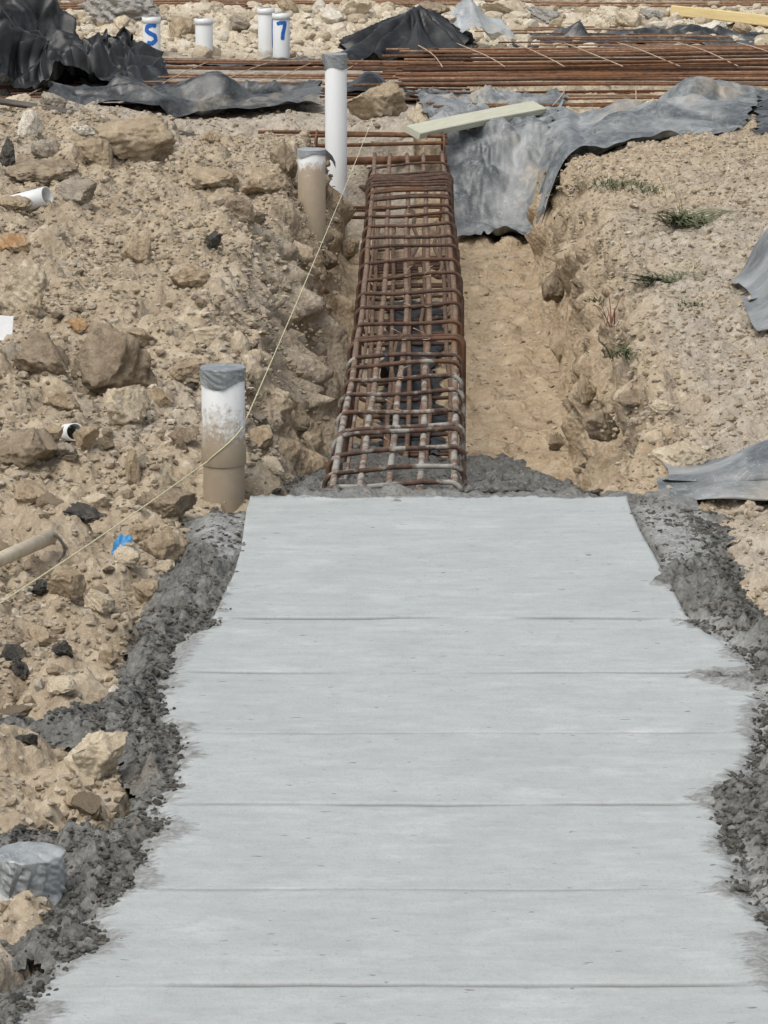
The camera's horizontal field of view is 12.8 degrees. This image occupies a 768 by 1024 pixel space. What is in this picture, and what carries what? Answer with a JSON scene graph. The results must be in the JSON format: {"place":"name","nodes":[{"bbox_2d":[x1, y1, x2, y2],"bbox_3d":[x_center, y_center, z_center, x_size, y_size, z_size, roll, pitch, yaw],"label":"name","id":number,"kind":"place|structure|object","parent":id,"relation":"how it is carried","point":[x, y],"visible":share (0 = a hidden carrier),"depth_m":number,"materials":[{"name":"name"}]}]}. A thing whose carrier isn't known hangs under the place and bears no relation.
{"place":"outdoors","nodes":[
{"label":"outdoors","id":0,"kind":"place"},
{"bbox_2d":[0,0,767,992],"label":"ground","id":1,"kind":"structure","parent":0,"point":[540,408],"depth_m":11.64,"materials":[{"name":"soil"}]},
{"bbox_2d":[0,136,14,166],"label":"stone","id":2,"kind":"object","parent":1,"relation":"on","point":[7,155],"visible":0.91,"depth_m":13.87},
{"bbox_2d":[0,643,26,662],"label":"rock","id":3,"kind":"object","parent":1,"relation":"on","point":[13,653],"visible":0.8,"depth_m":7.18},
{"bbox_2d":[0,232,29,252],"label":"rock","id":4,"kind":"object","parent":1,"relation":"on","point":[17,242],"visible":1,"depth_m":11.71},
{"bbox_2d":[0,195,32,210],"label":"rock","id":5,"kind":"object","parent":1,"relation":"on","point":[16,203],"visible":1,"depth_m":12.54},
{"bbox_2d":[0,259,51,316],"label":"rock","id":6,"kind":"object","parent":1,"relation":"on","point":[26,285],"visible":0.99,"depth_m":10.48,"materials":[{"name":"beige stone"}]},
{"bbox_2d":[4,186,52,211],"bbox_3d":[-1.324,-1.158,12.701,0.190,0.117,0.072,7,14,27],"label":"pipe stub","id":7,"kind":"object","parent":1,"relation":"on","point":[38,197],"visible":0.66,"depth_m":12.66,"materials":[{"name":"plastic"}]},
{"bbox_2d":[0,427,57,468],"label":"boulder","id":8,"kind":"object","parent":1,"relation":"on","point":[22,449],"visible":1,"depth_m":8.85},
{"bbox_2d":[16,109,42,136],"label":"stone","id":9,"kind":"object","parent":1,"relation":"on","point":[30,123],"visible":0.99,"depth_m":15.09,"materials":[{"name":"white stone"}]},
{"bbox_2d":[13,477,48,503],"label":"rock","id":10,"kind":"object","parent":1,"relation":"on","point":[27,491],"visible":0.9,"depth_m":8.55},
{"bbox_2d":[0,530,65,566],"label":"conduit","id":11,"kind":"object","parent":1,"relation":"on","point":[22,549],"visible":0.94,"depth_m":7.89,"materials":[{"name":"beige plastic"}]},
{"bbox_2d":[0,841,67,905],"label":"drain pipe","id":12,"kind":"object","parent":1,"relation":"on","point":[36,869],"visible":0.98,"depth_m":5.67,"materials":[{"name":"plastic"}]},
{"bbox_2d":[0,98,78,113],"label":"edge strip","id":13,"kind":"object","parent":1,"relation":"on","point":[14,103],"visible":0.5,"depth_m":16.96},
{"bbox_2d":[39,91,67,107],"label":"rock","id":14,"kind":"object","parent":13,"relation":"on","point":[50,99],"visible":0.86,"depth_m":16.91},
{"bbox_2d":[13,332,68,373],"bbox_3d":[-0.982,-0.444,9.791,0.158,0.133,0.150,0,13,0],"label":"boulder","id":15,"kind":"object","parent":1,"relation":"on","point":[38,352],"visible":1,"depth_m":9.76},
{"bbox_2d":[3,159,79,183],"bbox_3d":[-1.358,-1.354,13.544,0.305,0.094,0.258,0,13,0],"label":"boulder","id":16,"kind":"object","parent":1,"relation":"on","point":[42,171],"visible":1,"depth_m":13.46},
{"bbox_2d":[25,624,59,646],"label":"rock","id":17,"kind":"object","parent":1,"relation":"on","point":[44,636],"visible":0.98,"depth_m":7.39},
{"bbox_2d":[30,137,60,157],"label":"rock","id":18,"kind":"object","parent":1,"relation":"on","point":[47,148],"visible":0.98,"depth_m":13.96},
{"bbox_2d":[35,493,63,508],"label":"stone","id":19,"kind":"object","parent":1,"relation":"on","point":[43,500],"visible":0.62,"depth_m":8.45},
{"bbox_2d":[42,390,80,411],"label":"rock","id":20,"kind":"object","parent":1,"relation":"on","point":[62,400],"visible":0.96,"depth_m":9.46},
{"bbox_2d":[47,675,76,694],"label":"rock","id":21,"kind":"object","parent":1,"relation":"on","point":[57,685],"visible":1,"depth_m":6.90,"materials":[{"name":"beige stone"}]},
{"bbox_2d":[46,564,86,600],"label":"rock","id":22,"kind":"object","parent":1,"relation":"on","point":[67,581],"visible":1,"depth_m":7.59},
{"bbox_2d":[0,0,134,88],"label":"plastic sheet","id":23,"kind":"object","parent":1,"relation":"on","point":[42,43],"visible":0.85,"depth_m":18.93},
{"bbox_2d":[55,176,96,205],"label":"rock","id":24,"kind":"object","parent":1,"relation":"on","point":[78,190],"visible":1,"depth_m":12.71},
{"bbox_2d":[62,502,106,523],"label":"rock","id":25,"kind":"object","parent":1,"relation":"on","point":[86,513],"visible":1,"depth_m":8.28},
{"bbox_2d":[72,425,99,451],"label":"rock","id":26,"kind":"object","parent":1,"relation":"on","point":[84,437],"visible":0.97,"depth_m":9.04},
{"bbox_2d":[70,790,103,820],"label":"stone","id":27,"kind":"object","parent":1,"relation":"on","point":[84,802],"visible":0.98,"depth_m":6.15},
{"bbox_2d":[75,138,112,168],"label":"rock","id":28,"kind":"object","parent":1,"relation":"on","point":[99,151],"visible":1,"depth_m":13.87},
{"bbox_2d":[64,730,127,779],"bbox_3d":[-0.537,0.456,6.367,0.122,0.103,0.093,0,13,0],"label":"boulder","id":29,"kind":"object","parent":1,"relation":"on","point":[98,754],"visible":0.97,"depth_m":6.34,"materials":[{"name":"beige stone"}]},
{"bbox_2d":[81,493,111,507],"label":"rock","id":30,"kind":"object","parent":1,"relation":"on","point":[96,500],"visible":0.82,"depth_m":8.52,"materials":[{"name":"beige stone"}]},
{"bbox_2d":[84,588,114,615],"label":"rock","id":31,"kind":"object","parent":1,"relation":"on","point":[100,602],"visible":0.97,"depth_m":7.56,"materials":[{"name":"beige stone"}]},
{"bbox_2d":[70,322,157,396],"bbox_3d":[-0.807,-0.436,9.933,0.274,0.246,0.206,12,17,42],"label":"boulder","id":32,"kind":"object","parent":1,"relation":"on","point":[109,356],"visible":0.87,"depth_m":9.86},
{"bbox_2d":[77,0,160,23],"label":"boulder","id":33,"kind":"object","parent":1,"relation":"on","point":[108,11],"visible":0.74,"depth_m":22.24,"materials":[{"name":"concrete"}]},
{"bbox_2d":[80,38,169,86],"bbox_3d":[-1.442,-2.514,19.207,0.521,0.211,2.058,0,13,0],"label":"plastic sheet","id":34,"kind":"object","parent":1,"relation":"on","point":[145,61],"visible":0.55,"depth_m":19.51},
{"bbox_2d":[111,544,140,568],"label":"rock","id":35,"kind":"object","parent":1,"relation":"on","point":[129,557],"visible":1,"depth_m":7.83,"materials":[{"name":"beige stone"}]},
{"bbox_2d":[103,384,151,425],"bbox_3d":[-0.715,-0.289,9.499,0.097,0.137,0.159,12,17,42],"label":"rock","id":36,"kind":"object","parent":1,"relation":"on","point":[126,405],"visible":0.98,"depth_m":9.46,"materials":[{"name":"beige stone"}]},
{"bbox_2d":[125,448,139,484],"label":"stone","id":37,"kind":"object","parent":1,"relation":"on","point":[132,469],"visible":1,"depth_m":8.68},
{"bbox_2d":[89,114,176,162],"bbox_3d":[-1.037,-1.527,14.096,0.359,0.220,0.305,0,13,0],"label":"boulder","id":38,"kind":"object","parent":1,"relation":"on","point":[143,137],"visible":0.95,"depth_m":14.03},
{"bbox_2d":[120,232,150,263],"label":"rock","id":39,"kind":"object","parent":1,"relation":"on","point":[136,248],"visible":0.91,"depth_m":11.76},
{"bbox_2d":[121,328,157,346],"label":"rock","id":40,"kind":"object","parent":1,"relation":"on","point":[142,336],"visible":0.67,"depth_m":10.29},
{"bbox_2d":[127,522,154,541],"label":"rock","id":41,"kind":"object","parent":1,"relation":"on","point":[142,532],"visible":0.84,"depth_m":8.20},
{"bbox_2d":[131,578,159,603],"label":"rock","id":42,"kind":"object","parent":1,"relation":"on","point":[145,589],"visible":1,"depth_m":7.73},
{"bbox_2d":[142,16,160,49],"bbox_3d":[-1.421,-2.855,20.883,0.116,0.343,0.116,0,13,0],"label":"drain pipe","id":43,"kind":"object","parent":1,"relation":"on","point":[151,31],"visible":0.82,"depth_m":20.82,"materials":[{"name":"white plastic"}]},
{"bbox_2d":[59,2,253,9],"bbox_3d":[-1.917,-3.639,23.887,2.364,0.259,0.929,-1,13,-3],"label":"reinforcement mesh","id":44,"kind":"object","parent":1,"relation":"on","point":[67,5],"visible":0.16,"depth_m":23.64,"materials":[{"name":"metal"}]},
{"bbox_2d":[146,386,173,408],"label":"rock","id":45,"kind":"object","parent":1,"relation":"on","point":[161,398],"visible":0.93,"depth_m":9.70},
{"bbox_2d":[138,526,188,562],"bbox_3d":[-0.520,0.081,8.034,0.111,0.092,0.090,-9,16,-35],"label":"rock","id":46,"kind":"object","parent":1,"relation":"on","point":[167,542],"visible":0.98,"depth_m":8.00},
{"bbox_2d":[138,488,197,518],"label":"boulder","id":47,"kind":"object","parent":1,"relation":"on","point":[173,502],"visible":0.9,"depth_m":8.46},
{"bbox_2d":[169,15,194,38],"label":"rock","id":48,"kind":"object","parent":1,"relation":"on","point":[180,25],"visible":0.97,"depth_m":21.80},
{"bbox_2d":[167,426,199,445],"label":"rock","id":49,"kind":"object","parent":1,"relation":"on","point":[188,435],"visible":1,"depth_m":9.04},
{"bbox_2d":[47,71,324,117],"bbox_3d":[-1.051,-2.228,18.003,1.497,0.203,1.038,0,13,0],"label":"plastic sheet","id":50,"kind":"object","parent":1,"relation":"on","point":[211,93],"visible":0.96,"depth_m":17.83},
{"bbox_2d":[169,357,205,383],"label":"rock","id":51,"kind":"object","parent":1,"relation":"on","point":[187,370],"visible":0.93,"depth_m":9.84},
{"bbox_2d":[168,263,209,288],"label":"rock","id":52,"kind":"object","parent":1,"relation":"on","point":[185,275],"visible":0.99,"depth_m":11.12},
{"bbox_2d":[0,100,383,951],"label":"loose rubble","id":53,"kind":"object","parent":1,"relation":"on","point":[116,612],"visible":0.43,"depth_m":10.42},
{"bbox_2d":[194,18,212,55],"bbox_3d":[-1.100,-2.851,20.883,0.116,0.335,0.116,0,13,0],"label":"drain pipe","id":54,"kind":"object","parent":1,"relation":"on","point":[203,31],"visible":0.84,"depth_m":20.82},
{"bbox_2d":[191,325,226,347],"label":"rock","id":55,"kind":"object","parent":1,"relation":"on","point":[206,335],"visible":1,"depth_m":10.33,"materials":[{"name":"beige stone"}]},
{"bbox_2d":[186,165,239,188],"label":"boulder","id":56,"kind":"object","parent":1,"relation":"on","point":[210,177],"visible":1,"depth_m":13.68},
{"bbox_2d":[199,363,245,512],"bbox_3d":[-0.411,-0.135,8.738,0.120,0.487,0.121,0,13,0],"label":"drain pipe","id":57,"kind":"object","parent":1,"relation":"on","point":[223,400],"visible":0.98,"depth_m":8.68,"materials":[{"name":"plastic"}]},
{"bbox_2d":[0,118,372,603],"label":"string line","id":58,"kind":"object","parent":57,"relation":"attached to","point":[215,453],"visible":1,"depth_m":8.64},
{"bbox_2d":[223,195,254,222],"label":"rock","id":59,"kind":"object","parent":1,"relation":"on","point":[237,206],"visible":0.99,"depth_m":12.41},
{"bbox_2d":[229,12,250,32],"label":"stone","id":60,"kind":"object","parent":1,"relation":"on","point":[238,23],"visible":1,"depth_m":21.90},
{"bbox_2d":[168,56,322,66],"bbox_3d":[-0.817,-2.706,20.435,1.064,0.062,0.485,0,13,0],"label":"rebar","id":61,"kind":"object","parent":1,"relation":"on","point":[283,58],"visible":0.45,"depth_m":20.32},
{"bbox_2d":[0,57,511,97],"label":"reinforcement mesh","id":62,"kind":"object","parent":1,"relation":"on","point":[274,76],"visible":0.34,"depth_m":19.47,"materials":[{"name":"metal"}]},
{"bbox_2d":[248,425,273,455],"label":"rock","id":63,"kind":"object","parent":1,"relation":"on","point":[261,436],"visible":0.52,"depth_m":9.52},
{"bbox_2d":[238,167,286,194],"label":"rock","id":64,"kind":"object","parent":1,"relation":"on","point":[257,181],"visible":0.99,"depth_m":13.62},
{"bbox_2d":[257,7,274,56],"bbox_3d":[-0.727,-2.918,21.073,0.109,0.382,0.109,0,13,0],"label":"drain pipe","id":65,"kind":"object","parent":1,"relation":"on","point":[265,34],"visible":0.78,"depth_m":21.02,"materials":[{"name":"white plastic"}]},
{"bbox_2d":[260,455,284,475],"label":"rock","id":66,"kind":"object","parent":1,"relation":"on","point":[272,464],"visible":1,"depth_m":8.89,"materials":[{"name":"beige stone"}]},
{"bbox_2d":[272,13,289,58],"bbox_3d":[-0.621,-2.821,20.634,0.111,0.386,0.111,0,13,0],"label":"drain pipe","id":67,"kind":"object","parent":1,"relation":"on","point":[281,34],"visible":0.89,"depth_m":20.58,"materials":[{"name":"white plastic"}]},
{"bbox_2d":[270,139,297,178],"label":"rock","id":68,"kind":"object","parent":1,"relation":"on","point":[282,156],"visible":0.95,"depth_m":14.05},
{"bbox_2d":[297,147,335,251],"bbox_3d":[-0.283,-1.103,13.952,0.143,0.767,0.119,-4,13,-18],"label":"drain pipe","id":69,"kind":"object","parent":1,"relation":"on","point":[311,182],"visible":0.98,"depth_m":13.86,"materials":[{"name":"plastic"}]},
{"bbox_2d":[321,52,347,238],"bbox_3d":[-0.229,-1.690,16.276,0.111,0.992,0.112,4,13,19],"label":"drain pipe","id":70,"kind":"object","parent":1,"relation":"on","point":[335,66],"visible":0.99,"depth_m":16.19,"materials":[{"name":"plastic"}]},
{"bbox_2d":[340,237,359,260],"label":"stone","id":71,"kind":"object","parent":1,"relation":"on","point":[349,246],"visible":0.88,"depth_m":15.53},
{"bbox_2d":[258,129,447,221],"bbox_3d":[-0.155,-1.646,16.665,0.931,0.404,0.512,0,13,0],"label":"reinforcement cage","id":72,"kind":"object","parent":1,"relation":"on","point":[317,134],"visible":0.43,"depth_m":16.62,"materials":[{"name":"metal"}]},
{"bbox_2d":[339,0,371,16],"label":"rock","id":73,"kind":"object","parent":1,"relation":"on","point":[356,6],"visible":0.67,"depth_m":22.51,"materials":[{"name":"beige stone"}]},
{"bbox_2d":[347,81,407,119],"bbox_3d":[-0.043,-2.091,17.429,0.337,0.222,0.235,0,13,0],"label":"boulder","id":74,"kind":"object","parent":1,"relation":"on","point":[388,98],"visible":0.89,"depth_m":17.37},
{"bbox_2d":[0,495,767,1023],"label":"spilled concrete","id":75,"kind":"object","parent":1,"relation":"on","point":[698,583],"visible":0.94,"depth_m":6.88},
{"bbox_2d":[0,495,767,1023],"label":"concrete crumbs","id":76,"kind":"object","parent":1,"relation":"on","point":[722,819],"visible":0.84,"depth_m":6.50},
{"bbox_2d":[16,494,767,1023],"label":"concrete footing","id":77,"kind":"object","parent":1,"relation":"on","point":[460,760],"visible":1,"depth_m":6.24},
{"bbox_2d":[322,152,466,489],"bbox_3d":[0.085,-0.701,12.629,0.413,0.451,7.755,0,13,1],"label":"reinforcement cage","id":78,"kind":"object","parent":1,"relation":"on","point":[406,266],"visible":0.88,"depth_m":11.86,"materials":[{"name":"metal"}]},
{"bbox_2d":[337,6,476,61],"bbox_3d":[0.143,-2.924,20.763,0.880,0.329,1.265,0,13,0],"label":"plastic sheet","id":79,"kind":"object","parent":1,"relation":"on","point":[413,28],"visible":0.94,"depth_m":20.47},
{"bbox_2d":[377,300,447,457],"bbox_3d":[0.114,-0.551,12.895,0.274,0.085,3.446,0,13,1],"label":"plastic sheet","id":80,"kind":"object","parent":1,"relation":"on","point":[384,373],"visible":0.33,"depth_m":12.71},
{"bbox_2d":[58,0,767,11],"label":"reinforcement stack","id":81,"kind":"object","parent":1,"relation":"on","point":[698,3],"visible":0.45,"depth_m":24.49,"materials":[{"name":"metal"}]},
{"bbox_2d":[58,0,767,59],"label":"pale rubble","id":82,"kind":"object","parent":1,"relation":"on","point":[338,29],"visible":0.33,"depth_m":22.29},
{"bbox_2d":[319,6,346,23],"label":"rock","id":83,"kind":"object","parent":82,"relation":"on","point":[331,15],"visible":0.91,"depth_m":22.29,"materials":[{"name":"white stone"}]},
{"bbox_2d":[449,0,515,40],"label":"plastic sheet","id":84,"kind":"object","parent":82,"relation":"on","point":[469,13],"visible":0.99,"depth_m":20.93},
{"bbox_2d":[474,26,738,45],"bbox_3d":[1.388,-2.994,21.454,1.624,0.040,1.442,0,13,0],"label":"reinforcement mesh","id":85,"kind":"object","parent":82,"relation":"on","point":[610,28],"visible":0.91,"depth_m":21.24,"materials":[{"name":"metal"}]},
{"bbox_2d":[670,5,767,26],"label":"timber plank","id":86,"kind":"object","parent":82,"relation":"on","point":[728,16],"visible":0.95,"depth_m":22.48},
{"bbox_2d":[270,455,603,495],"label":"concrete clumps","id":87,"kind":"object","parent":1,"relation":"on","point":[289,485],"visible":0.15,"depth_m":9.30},
{"bbox_2d":[405,84,568,235],"bbox_3d":[0.536,-1.829,17.359,0.898,0.537,2.813,0,13,0],"label":"plastic sheet","id":88,"kind":"object","parent":1,"relation":"on","point":[492,163],"visible":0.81,"depth_m":16.79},
{"bbox_2d":[323,71,414,100],"bbox_3d":[-0.071,-2.330,18.578,0.551,0.134,0.828,0,13,0],"label":"plastic sheet","id":89,"kind":"object","parent":88,"relation":"on","point":[369,77],"visible":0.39,"depth_m":18.44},
{"bbox_2d":[404,101,546,138],"bbox_3d":[0.462,-1.951,16.960,0.100,0.039,0.993,32,31,32],"label":"timber board","id":90,"kind":"object","parent":88,"relation":"on","point":[445,125],"visible":1,"depth_m":16.89,"materials":[{"name":"beige wood"}]},
{"bbox_2d":[288,442,698,510],"bbox_3d":[0.248,-0.118,10.124,1.092,0.517,3.206,0,13,0],"label":"concrete slump","id":91,"kind":"object","parent":1,"relation":"on","point":[477,468],"visible":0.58,"depth_m":9.42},
{"bbox_2d":[481,0,527,13],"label":"rock","id":92,"kind":"object","parent":1,"relation":"on","point":[505,7],"visible":0.85,"depth_m":22.91,"materials":[{"name":"beige stone"}]},
{"bbox_2d":[527,6,560,23],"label":"rock","id":93,"kind":"object","parent":1,"relation":"on","point":[542,15],"visible":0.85,"depth_m":22.71,"materials":[{"name":"stone"}]},
{"bbox_2d":[542,267,564,302],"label":"rock","id":94,"kind":"object","parent":1,"relation":"on","point":[553,287],"visible":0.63,"depth_m":13.64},
{"bbox_2d":[549,327,565,362],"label":"rock","id":95,"kind":"object","parent":1,"relation":"on","point":[557,340],"visible":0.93,"depth_m":12.87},
{"bbox_2d":[577,373,596,404],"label":"stone","id":96,"kind":"object","parent":1,"relation":"on","point":[585,393],"visible":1,"depth_m":11.09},
{"bbox_2d":[406,81,767,107],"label":"reinforcement mesh","id":97,"kind":"object","parent":1,"relation":"on","point":[607,96],"visible":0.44,"depth_m":18.02,"materials":[{"name":"metal"}]},
{"bbox_2d":[353,60,767,86],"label":"reinforcement mesh","id":98,"kind":"object","parent":97,"relation":"on","point":[622,76],"visible":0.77,"depth_m":18.75,"materials":[{"name":"metal"}]},
{"bbox_2d":[379,42,767,68],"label":"reinforcement mesh","id":99,"kind":"object","parent":98,"relation":"on","point":[569,56],"visible":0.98,"depth_m":19.70,"materials":[{"name":"metal"}]},
{"bbox_2d":[582,409,619,441],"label":"rock","id":100,"kind":"object","parent":1,"relation":"on","point":[595,422],"visible":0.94,"depth_m":9.80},
{"bbox_2d":[570,338,643,361],"bbox_3d":[0.720,-0.483,10.188,0.379,0.039,0.282,-6,14,-25],"label":"grass tuft","id":101,"kind":"object","parent":1,"relation":"on","point":[625,349],"visible":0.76,"depth_m":10.18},
{"bbox_2d":[567,173,670,190],"bbox_3d":[0.890,-1.312,13.572,0.389,0.035,0.363,-9,15,-34],"label":"grass tuft","id":102,"kind":"object","parent":1,"relation":"on","point":[616,185],"visible":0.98,"depth_m":13.56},
{"bbox_2d":[615,388,639,407],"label":"rock","id":103,"kind":"object","parent":1,"relation":"on","point":[629,399],"visible":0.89,"depth_m":9.63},
{"bbox_2d":[614,8,642,26],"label":"rock","id":104,"kind":"object","parent":1,"relation":"on","point":[626,17],"visible":0.94,"depth_m":22.09,"materials":[{"name":"beige stone"}]},
{"bbox_2d":[509,21,767,47],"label":"plastic sheet","id":105,"kind":"object","parent":1,"relation":"on","point":[577,28],"visible":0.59,"depth_m":21.65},
{"bbox_2d":[536,76,767,229],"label":"plastic sheet","id":106,"kind":"object","parent":1,"relation":"on","point":[698,104],"visible":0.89,"depth_m":16.50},
{"bbox_2d":[593,268,710,287],"bbox_3d":[0.864,-0.754,11.119,0.422,0.042,0.372,-5,14,-23],"label":"grass tuft","id":107,"kind":"object","parent":1,"relation":"on","point":[647,278],"visible":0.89,"depth_m":11.16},
{"bbox_2d":[649,399,674,415],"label":"stone","id":108,"kind":"object","parent":1,"relation":"on","point":[661,407],"visible":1,"depth_m":9.28,"materials":[{"name":"beige stone"}]},
{"bbox_2d":[647,441,706,466],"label":"boulder","id":109,"kind":"object","parent":1,"relation":"on","point":[681,453],"visible":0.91,"depth_m":8.98,"materials":[{"name":"beige stone"}]},
{"bbox_2d":[641,204,756,227],"bbox_3d":[1.123,-1.055,12.225,0.510,0.067,0.483,0,13,0],"label":"grass tuft","id":110,"kind":"object","parent":1,"relation":"on","point":[681,218],"visible":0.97,"depth_m":12.25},
{"bbox_2d":[657,439,767,500],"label":"plastic sheet","id":111,"kind":"object","parent":1,"relation":"on","point":[742,474],"visible":1,"depth_m":8.77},
{"bbox_2d":[729,228,767,330],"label":"plastic sheet","id":112,"kind":"object","parent":1,"relation":"on","point":[752,277],"visible":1,"depth_m":10.44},
{"bbox_2d":[750,93,767,134],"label":"plastic sheet","id":113,"kind":"object","parent":1,"relation":"on","point":[763,119],"visible":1,"depth_m":16.49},
{"bbox_2d":[429,114,767,610],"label":"loose gravel","id":114,"kind":"structure","parent":0,"point":[645,415],"depth_m":11.52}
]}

